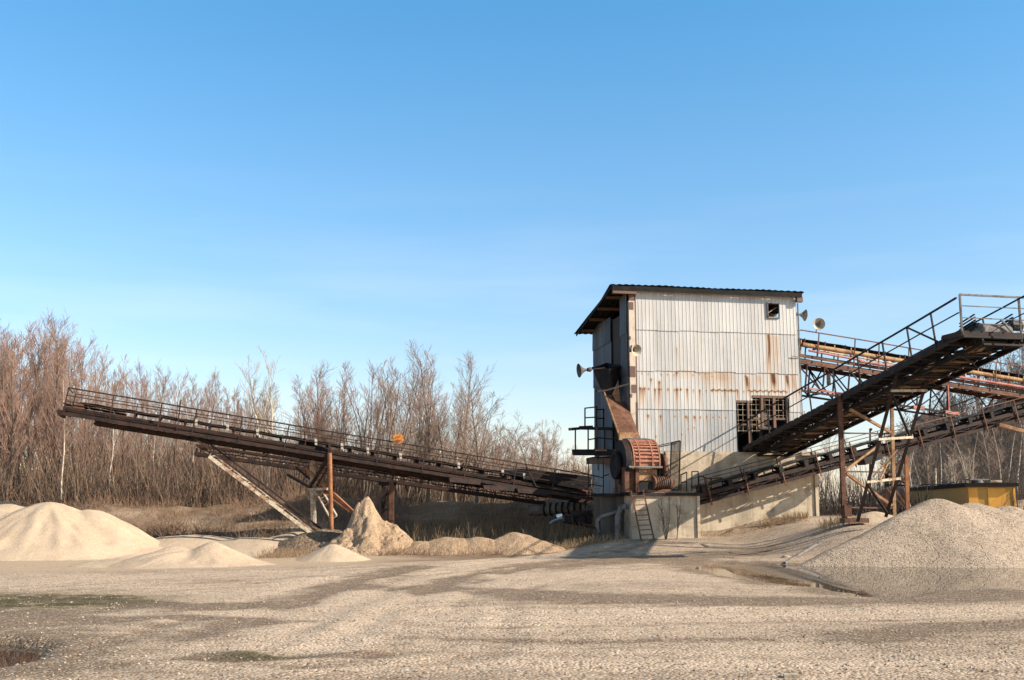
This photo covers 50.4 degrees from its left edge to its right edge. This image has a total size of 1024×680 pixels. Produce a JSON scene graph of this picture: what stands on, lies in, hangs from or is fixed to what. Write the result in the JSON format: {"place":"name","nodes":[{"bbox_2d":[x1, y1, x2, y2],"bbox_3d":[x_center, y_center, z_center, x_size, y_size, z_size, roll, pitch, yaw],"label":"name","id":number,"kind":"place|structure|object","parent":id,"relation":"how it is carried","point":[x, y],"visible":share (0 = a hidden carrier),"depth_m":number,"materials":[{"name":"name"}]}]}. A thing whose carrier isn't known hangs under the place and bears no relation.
{"place":"outdoors","nodes":[
{"label":"outdoors","id":0,"kind":"place"},
{"bbox_2d":[0,498,1023,679],"bbox_3d":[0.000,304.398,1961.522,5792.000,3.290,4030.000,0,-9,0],"label":"ground","id":1,"kind":"structure","parent":0,"point":[549,657],"depth_m":16.37,"materials":[{"name":"gravel"}]},
{"bbox_2d":[0,328,35,499],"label":"bare tree","id":2,"kind":"object","parent":1,"relation":"on","point":[12,423],"visible":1,"depth_m":57.41,"materials":[{"name":"brown plant"}]},
{"bbox_2d":[0,645,43,667],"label":"puddle water","id":3,"kind":"structure","parent":1,"relation":"on","point":[11,655],"depth_m":12.63,"materials":[{"name":"brown liquid"}]},
{"bbox_2d":[0,334,46,472],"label":"bare tree","id":4,"kind":"object","parent":1,"relation":"on","point":[1,426],"visible":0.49,"depth_m":61.44,"materials":[{"name":"brown plant"}]},
{"bbox_2d":[0,319,55,499],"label":"bare tree","id":5,"kind":"object","parent":1,"relation":"on","point":[21,383],"visible":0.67,"depth_m":60.75,"materials":[{"name":"brown plant"}]},
{"bbox_2d":[3,322,56,498],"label":"bare tree","id":6,"kind":"object","parent":1,"relation":"on","point":[42,348],"visible":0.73,"depth_m":61.38,"materials":[{"name":"brown plant"}]},
{"bbox_2d":[7,323,80,480],"bbox_3d":[-27.599,4.534,64.478,3.713,11.369,4.026,-5,-10,27],"label":"bare tree","id":7,"kind":"object","parent":1,"relation":"on","point":[29,336],"visible":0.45,"depth_m":64.24,"materials":[{"name":"brown plant"}]},
{"bbox_2d":[20,303,67,474],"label":"bare tree","id":8,"kind":"object","parent":1,"relation":"on","point":[41,330],"visible":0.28,"depth_m":74.06,"materials":[{"name":"brown plant"}]},
{"bbox_2d":[30,323,64,466],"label":"bare tree","id":9,"kind":"object","parent":1,"relation":"on","point":[44,375],"visible":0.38,"depth_m":67.33,"materials":[{"name":"brown plant"}]},
{"bbox_2d":[21,373,77,499],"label":"bare tree","id":10,"kind":"object","parent":1,"relation":"on","point":[32,444],"visible":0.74,"depth_m":59.62,"materials":[{"name":"brown plant"}]},
{"bbox_2d":[27,308,79,501],"bbox_3d":[-25.572,3.661,60.331,2.808,11.398,2.850,-7,-11,39],"label":"bare tree","id":11,"kind":"object","parent":1,"relation":"on","point":[57,388],"visible":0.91,"depth_m":60.50,"materials":[{"name":"brown plant"}]},
{"bbox_2d":[25,339,81,474],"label":"bare tree","id":12,"kind":"object","parent":1,"relation":"on","point":[57,394],"visible":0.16,"depth_m":68.07,"materials":[{"name":"brown plant"}]},
{"bbox_2d":[26,368,86,492],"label":"bare tree","id":13,"kind":"object","parent":1,"relation":"on","point":[58,453],"visible":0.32,"depth_m":62.70,"materials":[{"name":"brown plant"}]},
{"bbox_2d":[33,305,82,458],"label":"bare tree","id":14,"kind":"object","parent":1,"relation":"on","point":[58,357],"visible":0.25,"depth_m":70.15,"materials":[{"name":"brown plant"}]},
{"bbox_2d":[49,368,77,503],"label":"bare tree","id":15,"kind":"object","parent":1,"relation":"on","point":[64,436],"visible":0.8,"depth_m":56.27,"materials":[{"name":"brown plant"}]},
{"bbox_2d":[40,325,89,490],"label":"bare tree","id":16,"kind":"object","parent":1,"relation":"on","point":[72,374],"visible":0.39,"depth_m":65.47,"materials":[{"name":"brown plant"}]},
{"bbox_2d":[56,348,87,499],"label":"bare tree","id":17,"kind":"object","parent":1,"relation":"on","point":[71,365],"visible":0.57,"depth_m":60.30,"materials":[{"name":"brown plant"}]},
{"bbox_2d":[58,351,86,479],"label":"bare tree","id":18,"kind":"object","parent":1,"relation":"on","point":[77,371],"visible":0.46,"depth_m":62.13,"materials":[{"name":"brown plant"}]},
{"bbox_2d":[0,502,162,560],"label":"sand heap","id":19,"kind":"object","parent":1,"relation":"on","point":[46,531],"visible":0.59,"depth_m":39.44,"materials":[{"name":"sand"}]},
{"bbox_2d":[64,328,105,479],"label":"bare tree","id":20,"kind":"object","parent":1,"relation":"on","point":[83,360],"visible":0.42,"depth_m":70.14,"materials":[{"name":"brown plant"}]},
{"bbox_2d":[87,344,107,471],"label":"bare tree","id":21,"kind":"object","parent":1,"relation":"on","point":[95,372],"visible":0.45,"depth_m":69.53,"materials":[{"name":"brown plant"}]},
{"bbox_2d":[73,352,131,487],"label":"bare tree","id":22,"kind":"object","parent":1,"relation":"on","point":[88,426],"visible":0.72,"depth_m":58.83,"materials":[{"name":"brown plant"}]},
{"bbox_2d":[90,386,124,491],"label":"bare tree","id":23,"kind":"object","parent":1,"relation":"on","point":[112,436],"visible":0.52,"depth_m":57.32,"materials":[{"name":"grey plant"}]},
{"bbox_2d":[85,401,133,490],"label":"bare tree","id":24,"kind":"object","parent":1,"relation":"on","point":[105,447],"visible":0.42,"depth_m":60.91,"materials":[{"name":"brown plant"}]},
{"bbox_2d":[95,367,127,492],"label":"bare tree","id":25,"kind":"object","parent":1,"relation":"on","point":[116,385],"visible":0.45,"depth_m":59.99,"materials":[{"name":"brown plant"}]},
{"bbox_2d":[100,364,142,485],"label":"bare tree","id":26,"kind":"object","parent":1,"relation":"on","point":[127,400],"visible":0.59,"depth_m":61.94,"materials":[{"name":"brown plant"}]},
{"bbox_2d":[121,383,153,490],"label":"bare tree","id":27,"kind":"object","parent":1,"relation":"on","point":[135,436],"visible":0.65,"depth_m":58.18,"materials":[{"name":"brown plant"}]},
{"bbox_2d":[122,357,153,486],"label":"bare tree","id":28,"kind":"object","parent":1,"relation":"on","point":[135,384],"visible":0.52,"depth_m":64.09,"materials":[{"name":"brown plant"}]},
{"bbox_2d":[7,332,274,481],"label":"wood","id":29,"kind":"object","parent":1,"relation":"on","point":[104,392],"visible":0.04,"depth_m":91.05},
{"bbox_2d":[143,363,175,470],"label":"bare tree","id":30,"kind":"object","parent":1,"relation":"on","point":[166,381],"visible":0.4,"depth_m":73.78,"materials":[{"name":"brown plant"}]},
{"bbox_2d":[152,371,172,490],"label":"bare tree","id":31,"kind":"object","parent":1,"relation":"on","point":[155,387],"visible":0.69,"depth_m":58.32,"materials":[{"name":"brown plant"}]},
{"bbox_2d":[68,542,275,568],"bbox_3d":[-9.615,6.495,32.286,8.271,0.994,5.200,0,-9,0],"label":"sand heap","id":32,"kind":"object","parent":1,"relation":"on","point":[212,554],"visible":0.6,"depth_m":31.22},
{"bbox_2d":[157,367,195,505],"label":"bare tree","id":33,"kind":"object","parent":1,"relation":"on","point":[174,392],"visible":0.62,"depth_m":59.40,"materials":[{"name":"brown plant"}]},
{"bbox_2d":[175,373,204,505],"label":"bare tree","id":34,"kind":"object","parent":1,"relation":"on","point":[190,447],"visible":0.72,"depth_m":58.69,"materials":[{"name":"brown plant"}]},
{"bbox_2d":[181,388,212,475],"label":"bare tree","id":35,"kind":"object","parent":1,"relation":"on","point":[196,406],"visible":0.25,"depth_m":64.05,"materials":[{"name":"brown plant"}]},
{"bbox_2d":[192,363,220,492],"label":"bare tree","id":36,"kind":"object","parent":1,"relation":"on","point":[207,392],"visible":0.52,"depth_m":64.90,"materials":[{"name":"brown plant"}]},
{"bbox_2d":[195,372,225,502],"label":"bare tree","id":37,"kind":"object","parent":1,"relation":"on","point":[213,406],"visible":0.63,"depth_m":57.39,"materials":[{"name":"brown plant"}]},
{"bbox_2d":[155,532,303,556],"bbox_3d":[-10.377,8.326,43.235,13.200,1.394,6.000,0,-9,0],"label":"sand heap","id":38,"kind":"object","parent":1,"relation":"on","point":[250,546],"visible":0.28,"depth_m":41.76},
{"bbox_2d":[202,387,258,498],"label":"bare tree","id":39,"kind":"object","parent":1,"relation":"on","point":[245,426],"visible":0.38,"depth_m":61.63,"materials":[{"name":"brown plant"}]},
{"bbox_2d":[215,380,271,474],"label":"bare tree","id":40,"kind":"object","parent":1,"relation":"on","point":[245,409],"visible":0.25,"depth_m":67.11,"materials":[{"name":"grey plant"}]},
{"bbox_2d":[227,414,267,500],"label":"bare tree","id":41,"kind":"object","parent":1,"relation":"on","point":[258,470],"visible":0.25,"depth_m":58.13,"materials":[{"name":"brown plant"}]},
{"bbox_2d":[234,345,299,493],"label":"bare tree","id":42,"kind":"object","parent":1,"relation":"on","point":[262,406],"visible":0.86,"depth_m":59.09,"materials":[{"name":"brown plant"}]},
{"bbox_2d":[246,389,296,488],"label":"bare tree","id":43,"kind":"object","parent":1,"relation":"on","point":[261,400],"visible":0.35,"depth_m":60.19,"materials":[{"name":"brown plant"}]},
{"bbox_2d":[0,405,591,507],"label":"scrub","id":44,"kind":"object","parent":1,"relation":"on","point":[89,492],"visible":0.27,"depth_m":57.59,"materials":[{"name":"plant"}]},
{"bbox_2d":[261,529,342,555],"bbox_3d":[-7.258,8.000,41.565,6.400,1.527,5.200,0,-9,0],"label":"earth mound","id":45,"kind":"object","parent":1,"relation":"on","point":[313,539],"visible":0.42,"depth_m":41.14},
{"bbox_2d":[55,480,553,557],"bbox_3d":[-11.484,7.795,48.834,18.291,3.617,27.848,3,-9,-20],"label":"brush","id":46,"kind":"object","parent":1,"relation":"on","point":[173,525],"visible":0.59,"depth_m":51.63,"materials":[{"name":"plant"}]},
{"bbox_2d":[286,401,336,496],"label":"bare tree","id":47,"kind":"object","parent":1,"relation":"on","point":[314,418],"visible":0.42,"depth_m":59.96,"materials":[{"name":"brown plant"}]},
{"bbox_2d":[288,381,340,493],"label":"bare tree","id":48,"kind":"object","parent":1,"relation":"on","point":[300,409],"visible":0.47,"depth_m":60.99,"materials":[{"name":"brown plant"}]},
{"bbox_2d":[277,360,357,497],"bbox_3d":[-10.732,5.444,61.257,4.483,8.615,5.292,-7,-11,38],"label":"bare tree","id":49,"kind":"object","parent":1,"relation":"on","point":[321,392],"visible":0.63,"depth_m":60.81,"materials":[{"name":"brown plant"}]},
{"bbox_2d":[299,383,354,499],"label":"bare tree","id":50,"kind":"object","parent":1,"relation":"on","point":[308,419],"visible":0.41,"depth_m":60.80,"materials":[{"name":"brown plant"}]},
{"bbox_2d":[302,390,355,493],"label":"bare tree","id":51,"kind":"object","parent":1,"relation":"on","point":[338,449],"visible":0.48,"depth_m":58.26,"materials":[{"name":"brown plant"}]},
{"bbox_2d":[294,544,370,561],"bbox_3d":[-5.865,7.085,35.534,3.400,0.832,3.000,0,-9,0],"label":"sand heap","id":52,"kind":"object","parent":1,"relation":"on","point":[333,553],"visible":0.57,"depth_m":34.95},
{"bbox_2d":[57,387,614,532],"bbox_3d":[-6.334,5.211,43.721,22.267,5.805,2.226,2,-9,-16],"label":"belt conveyor","id":53,"kind":"object","parent":1,"relation":"on","point":[546,484],"visible":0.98,"depth_m":43.05,"materials":[{"name":"metal"}]},
{"bbox_2d":[333,361,354,497],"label":"bare tree","id":54,"kind":"object","parent":1,"relation":"on","point":[345,404],"visible":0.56,"depth_m":62.99,"materials":[{"name":"brown plant"}]},
{"bbox_2d":[314,375,395,498],"bbox_3d":[-8.940,5.806,61.160,3.253,7.918,4.780,-23,-24,68],"label":"bare tree","id":55,"kind":"object","parent":1,"relation":"on","point":[358,481],"visible":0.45,"depth_m":60.83,"materials":[{"name":"brown plant"}]},
{"bbox_2d":[332,360,396,499],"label":"bare tree","id":56,"kind":"object","parent":1,"relation":"on","point":[364,488],"visible":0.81,"depth_m":57.76,"materials":[{"name":"brown plant"}]},
{"bbox_2d":[320,496,413,555],"bbox_3d":[-5.374,7.089,40.782,4.740,2.441,4.317,0,-9,0],"label":"sand heap","id":57,"kind":"object","parent":1,"relation":"on","point":[365,530],"visible":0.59,"depth_m":40.06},
{"bbox_2d":[343,363,392,485],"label":"bare tree","id":58,"kind":"object","parent":1,"relation":"on","point":[365,408],"visible":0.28,"depth_m":74.83,"materials":[{"name":"brown plant"}]},
{"bbox_2d":[194,443,545,523],"bbox_3d":[-6.074,6.291,47.749,15.452,4.243,2.629,1,-9,-9],"label":"belt conveyor","id":59,"kind":"object","parent":1,"relation":"on","point":[385,482],"visible":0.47,"depth_m":48.02,"materials":[{"name":"metal"}]},
{"bbox_2d":[360,378,423,503],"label":"bare tree","id":60,"kind":"object","parent":1,"relation":"on","point":[383,431],"visible":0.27,"depth_m":63.49,"materials":[{"name":"brown plant"}]},
{"bbox_2d":[367,359,427,491],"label":"bare tree","id":61,"kind":"object","parent":1,"relation":"on","point":[388,436],"visible":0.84,"depth_m":56.78,"materials":[{"name":"brown plant"}]},
{"bbox_2d":[368,360,441,503],"bbox_3d":[-6.038,5.007,58.316,3.341,8.277,4.909,-6,-10,32],"label":"bare tree","id":62,"kind":"object","parent":1,"relation":"on","point":[392,414],"visible":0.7,"depth_m":58.18,"materials":[{"name":"brown plant"}]},
{"bbox_2d":[385,366,431,498],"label":"bare tree","id":63,"kind":"object","parent":1,"relation":"on","point":[413,384],"visible":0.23,"depth_m":64.63,"materials":[{"name":"brown plant"}]},
{"bbox_2d":[371,350,450,503],"bbox_3d":[-5.475,5.146,60.774,3.513,9.000,5.162,-12,-15,53],"label":"bare tree","id":64,"kind":"object","parent":1,"relation":"on","point":[416,489],"visible":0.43,"depth_m":60.78,"materials":[{"name":"brown plant"}]},
{"bbox_2d":[399,541,428,554],"bbox_3d":[-3.440,7.827,40.227,4.000,0.781,3.301,0,-9,0],"label":"sandy hummock","id":65,"kind":"object","parent":1,"relation":"on","point":[418,544],"visible":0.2,"depth_m":39.76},
{"bbox_2d":[396,367,454,504],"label":"bare tree","id":66,"kind":"object","parent":1,"relation":"on","point":[418,405],"visible":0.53,"depth_m":60.12,"materials":[{"name":"brown plant"}]},
{"bbox_2d":[392,339,476,501],"bbox_3d":[-4.343,4.547,59.884,5.586,9.430,4.732,-7,-11,40],"label":"bare tree","id":67,"kind":"object","parent":1,"relation":"on","point":[428,496],"visible":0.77,"depth_m":59.86,"materials":[{"name":"brown plant"}]},
{"bbox_2d":[412,396,465,500],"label":"bare tree","id":68,"kind":"object","parent":1,"relation":"on","point":[435,438],"visible":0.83,"depth_m":58.96,"materials":[{"name":"brown plant"}]},
{"bbox_2d":[428,537,468,554],"bbox_3d":[-2.385,7.793,40.484,4.000,0.922,3.400,0,-9,0],"label":"sandy hummock","id":69,"kind":"object","parent":1,"relation":"on","point":[451,543],"visible":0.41,"depth_m":39.78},
{"bbox_2d":[430,390,488,500],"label":"bare tree","id":70,"kind":"object","parent":1,"relation":"on","point":[457,455],"visible":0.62,"depth_m":59.10,"materials":[{"name":"brown plant"}]},
{"bbox_2d":[418,349,510,501],"bbox_3d":[-2.945,5.014,61.717,5.582,9.418,4.729,3,-9,-17],"label":"bare tree","id":71,"kind":"object","parent":1,"relation":"on","point":[469,367],"visible":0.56,"depth_m":62.14,"materials":[{"name":"brown plant"}]},
{"bbox_2d":[442,383,506,501],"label":"bare tree","id":72,"kind":"object","parent":1,"relation":"on","point":[466,416],"visible":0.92,"depth_m":57.41,"materials":[{"name":"brown plant"}]},
{"bbox_2d":[452,392,501,501],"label":"bare tree","id":73,"kind":"object","parent":1,"relation":"on","point":[496,407],"visible":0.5,"depth_m":61.46,"materials":[{"name":"brown plant"}]},
{"bbox_2d":[466,537,494,554],"bbox_3d":[-1.148,7.808,40.583,4.000,0.930,3.400,0,-9,0],"label":"sandy hummock","id":74,"kind":"object","parent":1,"relation":"on","point":[483,543],"visible":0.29,"depth_m":39.93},
{"bbox_2d":[470,409,524,502],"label":"bare tree","id":75,"kind":"object","parent":1,"relation":"on","point":[497,454],"visible":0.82,"depth_m":59.76,"materials":[{"name":"brown plant"}]},
{"bbox_2d":[0,563,1023,679],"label":"pebbles","id":76,"kind":"object","parent":1,"relation":"on","point":[516,670],"visible":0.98,"depth_m":13.93,"materials":[{"name":"stone"}]},
{"bbox_2d":[486,428,544,492],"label":"bare tree","id":77,"kind":"object","parent":1,"relation":"on","point":[509,463],"visible":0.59,"depth_m":73.40,"materials":[{"name":"brown plant"}]},
{"bbox_2d":[490,426,565,499],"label":"bare tree","id":78,"kind":"object","parent":1,"relation":"on","point":[532,448],"visible":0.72,"depth_m":74.77,"materials":[{"name":"brown plant"}]},
{"bbox_2d":[494,532,565,554],"bbox_3d":[0.145,7.772,40.892,4.000,1.094,3.400,0,-9,0],"label":"sandy hummock","id":79,"kind":"object","parent":1,"relation":"on","point":[514,542],"visible":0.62,"depth_m":40.05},
{"bbox_2d":[211,487,853,558],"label":"dry grass","id":80,"kind":"structure","parent":1,"relation":"on","point":[787,517],"depth_m":47.80,"materials":[{"name":"plant"}]},
{"bbox_2d":[522,420,560,471],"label":"bare tree","id":81,"kind":"object","parent":1,"relation":"on","point":[536,440],"visible":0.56,"depth_m":77.43,"materials":[{"name":"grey plant"}]},
{"bbox_2d":[518,436,577,472],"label":"bare tree","id":82,"kind":"object","parent":1,"relation":"on","point":[557,450],"visible":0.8,"depth_m":74.09,"materials":[{"name":"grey plant"}]},
{"bbox_2d":[527,502,587,515],"bbox_3d":[2.022,7.509,48.498,2.725,0.703,0.584,-3,-9,20],"label":"pipe","id":83,"kind":"object","parent":1,"relation":"on","point":[551,509],"visible":0.84,"depth_m":48.35,"materials":[{"name":"rubber"}]},
{"bbox_2d":[563,510,592,527],"bbox_3d":[2.915,7.535,45.783,1.556,0.740,1.100,0,-9,0],"label":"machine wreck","id":84,"kind":"object","parent":1,"relation":"on","point":[585,516],"visible":0.89,"depth_m":45.49,"materials":[{"name":"black metal"}]},
{"bbox_2d":[630,490,654,540],"bbox_3d":[5.078,6.814,42.356,0.579,1.963,0.915,4,-10,-22],"label":"ladder","id":85,"kind":"object","parent":1,"relation":"on","point":[637,520],"visible":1,"depth_m":42.32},
{"bbox_2d":[591,479,700,539],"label":"concrete pier","id":86,"kind":"structure","parent":1,"relation":"on","point":[619,522],"depth_m":43.25,"materials":[{"name":"grey concrete"}]},
{"bbox_2d":[610,438,677,492],"bbox_3d":[5.299,5.085,44.144,2.448,2.184,2.094,2,-9,-12],"label":"stone crusher","id":87,"kind":"object","parent":86,"relation":"on","point":[654,476],"visible":1,"depth_m":43.31,"materials":[{"name":"red paint"}]},
{"bbox_2d":[658,440,680,490],"bbox_3d":[6.256,5.041,43.748,1.113,2.019,0.227,1,-9,-9],"label":"guard panel","id":88,"kind":"object","parent":87,"relation":"attached to","point":[675,475],"visible":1,"depth_m":43.80,"materials":[{"name":"black metal"}]},
{"bbox_2d":[574,284,818,530],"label":"plant building","id":89,"kind":"structure","parent":1,"relation":"on","point":[706,372],"depth_m":47.42,"materials":[{"name":"metal"}]},
{"bbox_2d":[568,406,616,469],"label":"balcony","id":90,"kind":"structure","parent":89,"relation":"attached to","point":[598,460],"depth_m":46.28,"materials":[{"name":"black metal"}]},
{"bbox_2d":[592,363,639,439],"bbox_3d":[4.423,2.563,46.492,1.888,3.749,3.929,0,-9,0],"label":"feed chute","id":91,"kind":"object","parent":89,"relation":"attached to","point":[608,377],"visible":0.87,"depth_m":46.69,"materials":[{"name":"brown metal"}]},
{"bbox_2d":[736,395,788,449],"bbox_3d":[10.978,3.668,47.591,2.481,2.470,0.110,2,-9,-11],"label":"window frame","id":92,"kind":"structure","parent":89,"relation":"in","point":[747,404],"depth_m":47.64,"materials":[{"name":"beige paint"}]},
{"bbox_2d":[798,329,1023,428],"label":"belt conveyor","id":93,"kind":"object","parent":89,"relation":"attached to","point":[820,347],"visible":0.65,"depth_m":52.64,"materials":[{"name":"metal"}]},
{"bbox_2d":[718,520,785,536],"bbox_3d":[9.935,7.826,44.272,3.919,0.996,2.296,0,-9,0],"label":"earth mound","id":94,"kind":"object","parent":1,"relation":"on","point":[751,527],"visible":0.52,"depth_m":43.93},
{"bbox_2d":[689,394,1023,511],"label":"belt conveyor","id":95,"kind":"object","parent":1,"relation":"on","point":[1011,413],"visible":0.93,"depth_m":47.11,"materials":[{"name":"metal"}]},
{"bbox_2d":[835,511,892,523],"bbox_3d":[13.648,6.913,40.924,3.200,0.920,2.400,0,-9,0],"label":"sand heap","id":96,"kind":"object","parent":1,"relation":"on","point":[875,516],"visible":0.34,"depth_m":40.38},
{"bbox_2d":[739,293,1023,522],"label":"belt conveyor","id":97,"kind":"object","parent":1,"relation":"on","point":[856,404],"visible":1,"depth_m":36.80,"materials":[{"name":"black metal"}]},
{"bbox_2d":[798,499,1023,567],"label":"gravel heap","id":98,"kind":"object","parent":1,"relation":"on","point":[937,533],"visible":0.86,"depth_m":33.29,"materials":[{"name":"gravel"}]},
{"bbox_2d":[818,460,1023,515],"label":"scrub","id":99,"kind":"object","parent":1,"relation":"on","point":[834,508],"visible":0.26,"depth_m":56.48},
{"bbox_2d":[851,330,1023,506],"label":"bare trees","id":100,"kind":"object","parent":1,"relation":"on","point":[924,451],"depth_m":127.41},
{"bbox_2d":[922,441,963,483],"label":"bare tree","id":101,"kind":"object","parent":1,"relation":"on","point":[941,481],"visible":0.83,"depth_m":66.61,"materials":[{"name":"brown plant"}]},
{"bbox_2d":[909,479,1018,507],"bbox_3d":[22.076,8.627,55.201,3.318,2.860,12.398,-1,-9,8],"label":"yellow hut","id":102,"kind":"object","parent":1,"relation":"on","point":[994,495],"visible":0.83,"depth_m":49.46,"materials":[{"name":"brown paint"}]},
{"bbox_2d":[949,430,989,482],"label":"bare tree","id":103,"kind":"object","parent":1,"relation":"on","point":[977,442],"visible":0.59,"depth_m":73.75,"materials":[{"name":"brown plant"}]},
{"bbox_2d":[977,423,1023,482],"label":"bare tree","id":104,"kind":"object","parent":1,"relation":"on","point":[1010,468],"visible":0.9,"depth_m":69.43,"materials":[{"name":"brown plant"}]},
{"bbox_2d":[989,420,1023,487],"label":"bare tree","id":105,"kind":"object","parent":1,"relation":"on","point":[1018,467],"visible":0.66,"depth_m":76.73,"materials":[{"name":"brown plant"}]},
{"bbox_2d":[0,0,1023,505],"label":"sky","id":106,"kind":"structure","parent":0,"point":[197,185],"materials":[{"name":"blue"}]},
{"bbox_2d":[694,564,1023,596],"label":"pond water","id":107,"kind":"structure","parent":0,"point":[886,581],"depth_m":27.18,"materials":[{"name":"grey liquid"}]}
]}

